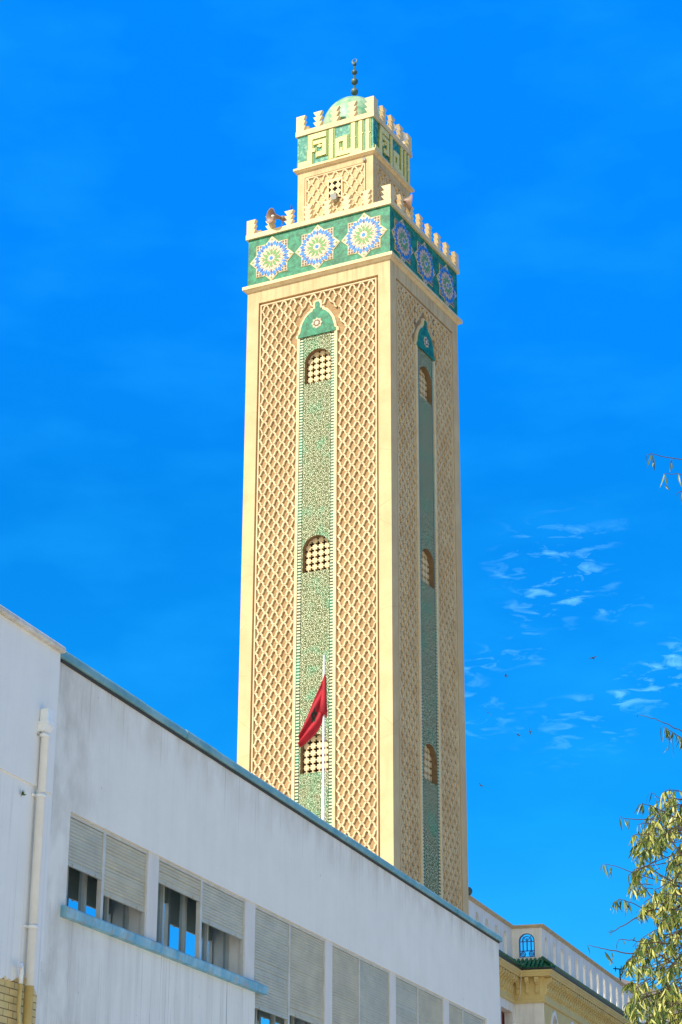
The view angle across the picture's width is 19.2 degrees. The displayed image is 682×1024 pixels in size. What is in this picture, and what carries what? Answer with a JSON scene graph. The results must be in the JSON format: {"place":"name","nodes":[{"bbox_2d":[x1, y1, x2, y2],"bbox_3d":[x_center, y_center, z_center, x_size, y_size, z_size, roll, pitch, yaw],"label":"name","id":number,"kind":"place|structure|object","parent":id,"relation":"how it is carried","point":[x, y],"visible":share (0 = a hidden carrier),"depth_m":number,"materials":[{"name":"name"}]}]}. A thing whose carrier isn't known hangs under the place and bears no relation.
{"place":"outdoors","nodes":[
{"label":"outdoors","id":0,"kind":"place"},
{"bbox_2d":[0,0,681,993],"label":"sky","id":1,"kind":"structure","parent":0,"point":[141,140],"materials":[{"name":"blue"}]},
{"bbox_2d":[616,977,677,1018],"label":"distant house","id":2,"kind":"structure","parent":0,"point":[625,981],"depth_m":144.33,"materials":[{"name":"white paint"}]},
{"label":"ground","id":3,"kind":"structure","parent":0,"visible":0},
{"bbox_2d":[0,605,65,1023],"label":"rendered block","id":4,"kind":"structure","parent":3,"relation":"on","point":[30,654],"depth_m":33.33,"materials":[{"name":"white paint"}]},
{"bbox_2d":[16,962,23,1023],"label":"vent pipe","id":5,"kind":"object","parent":4,"relation":"attached to","point":[20,987],"visible":1,"depth_m":32.33,"materials":[{"name":"white plastic"}]},
{"bbox_2d":[22,708,54,1023],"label":"downpipe","id":6,"kind":"object","parent":4,"relation":"attached to","point":[46,724],"visible":1,"depth_m":33.31,"materials":[{"name":"white plastic"}]},
{"bbox_2d":[35,651,501,1023],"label":"office building","id":7,"kind":"structure","parent":3,"relation":"on","point":[192,878],"depth_m":41.09,"materials":[{"name":"white paint"}]},
{"bbox_2d":[66,813,147,919],"bbox_3d":[-4.418,6.656,36.510,0.420,1.678,3.495,-7,-23,17],"label":"window","id":8,"kind":"structure","parent":7,"relation":"in","point":[87,841],"depth_m":36.02,"materials":[{"name":"grey glass"}]},
{"bbox_2d":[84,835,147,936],"bbox_3d":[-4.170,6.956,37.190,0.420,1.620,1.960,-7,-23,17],"label":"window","id":9,"kind":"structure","parent":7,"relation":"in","point":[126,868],"depth_m":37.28,"materials":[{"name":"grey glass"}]},
{"bbox_2d":[156,857,244,958],"bbox_3d":[-2.972,8.243,40.521,0.420,1.678,4.655,-7,-23,17],"label":"window","id":10,"kind":"structure","parent":7,"relation":"in","point":[175,883],"depth_m":40.01,"materials":[{"name":"grey glass"}]},
{"bbox_2d":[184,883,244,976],"bbox_3d":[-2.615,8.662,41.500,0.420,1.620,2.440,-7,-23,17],"label":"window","id":11,"kind":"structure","parent":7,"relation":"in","point":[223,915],"depth_m":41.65,"materials":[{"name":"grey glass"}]},
{"bbox_2d":[254,905,324,1023],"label":"window","id":12,"kind":"structure","parent":7,"relation":"in","point":[272,932],"depth_m":44.08,"materials":[{"name":"grey glass"}]},
{"bbox_2d":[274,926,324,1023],"bbox_3d":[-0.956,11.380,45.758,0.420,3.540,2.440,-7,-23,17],"label":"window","id":13,"kind":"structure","parent":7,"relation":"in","point":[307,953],"depth_m":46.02,"materials":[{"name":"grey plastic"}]},
{"bbox_2d":[298,655,326,819],"bbox_3d":[-0.724,6.207,51.173,0.750,5.400,0.231,0,-22,0],"label":"flagpole","id":14,"kind":"object","parent":7,"relation":"on","point":[315,718],"visible":0.98,"depth_m":51.48,"materials":[{"name":"grey paint"}]},
{"bbox_2d":[332,943,388,1023],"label":"window","id":15,"kind":"structure","parent":7,"relation":"in","point":[345,964],"depth_m":48.58,"materials":[{"name":"grey plastic"}]},
{"bbox_2d":[360,960,389,1023],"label":"window shutter","id":16,"kind":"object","parent":7,"relation":"in","point":[374,983],"depth_m":50.58,"materials":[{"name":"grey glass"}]},
{"bbox_2d":[396,975,442,1023],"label":"window","id":17,"kind":"structure","parent":7,"relation":"in","point":[407,1009],"depth_m":53.23,"materials":[{"name":"grey glass"}]},
{"bbox_2d":[418,989,442,1023],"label":"window shutter","id":18,"kind":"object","parent":7,"relation":"in","point":[430,1007],"depth_m":55.12,"materials":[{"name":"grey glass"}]},
{"bbox_2d":[449,1001,484,1023],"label":"window","id":19,"kind":"structure","parent":7,"relation":"in","point":[455,1011],"depth_m":57.69,"materials":[{"name":"grey glass"}]},
{"bbox_2d":[463,1011,484,1023],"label":"window shutter","id":20,"kind":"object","parent":7,"relation":"in","point":[467,1018],"depth_m":59.02,"materials":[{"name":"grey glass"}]},
{"bbox_2d":[237,59,468,914],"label":"minaret","id":21,"kind":"object","parent":3,"relation":"on","point":[351,568],"visible":0.87,"depth_m":78.07,"materials":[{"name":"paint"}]},
{"bbox_2d":[266,208,286,225],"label":"horn loudspeaker","id":22,"kind":"object","parent":21,"relation":"attached to","point":[271,215],"visible":1,"depth_m":83.13,"materials":[{"name":"beige paint"}]},
{"bbox_2d":[330,193,337,202],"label":"floodlight","id":23,"kind":"object","parent":21,"relation":"attached to","point":[334,197],"visible":0.9,"depth_m":83.88,"materials":[{"name":"grey metal"}]},
{"bbox_2d":[394,194,411,211],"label":"horn loudspeaker","id":24,"kind":"object","parent":21,"relation":"attached to","point":[407,201],"visible":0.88,"depth_m":82.10,"materials":[{"name":"beige paint"}]},
{"bbox_2d":[402,131,406,140],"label":"horn loudspeaker","id":25,"kind":"object","parent":21,"relation":"attached to","point":[404,136],"visible":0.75,"depth_m":87.13,"materials":[{"name":"white paint"}]},
{"bbox_2d":[468,887,675,1023],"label":"mosque hall","id":26,"kind":"structure","parent":3,"relation":"on","point":[560,979],"depth_m":82.44,"materials":[{"name":"beige paint"}]},
{"bbox_2d":[501,1011,504,1023],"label":"window","id":27,"kind":"structure","parent":26,"relation":"in","point":[502,1013],"depth_m":81.05,"materials":[{"name":"red paint"}]},
{"bbox_2d":[550,1011,557,1023],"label":"window","id":28,"kind":"structure","parent":26,"relation":"in","point":[553,1013],"depth_m":82.52,"materials":[{"name":"white glass"}]},
{"bbox_2d":[613,966,622,980],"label":"aerial","id":29,"kind":"object","parent":26,"relation":"on","point":[619,969],"visible":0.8,"depth_m":139.07,"materials":[{"name":"black metal"}]},
{"label":"plaza","id":30,"kind":"structure","parent":0,"visible":0},
{"bbox_2d":[588,453,681,1023],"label":"eucalyptus tree","id":31,"kind":"object","parent":30,"relation":"on","point":[665,1010],"visible":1,"depth_m":20.41,"materials":[{"name":"green plant"}]}
]}

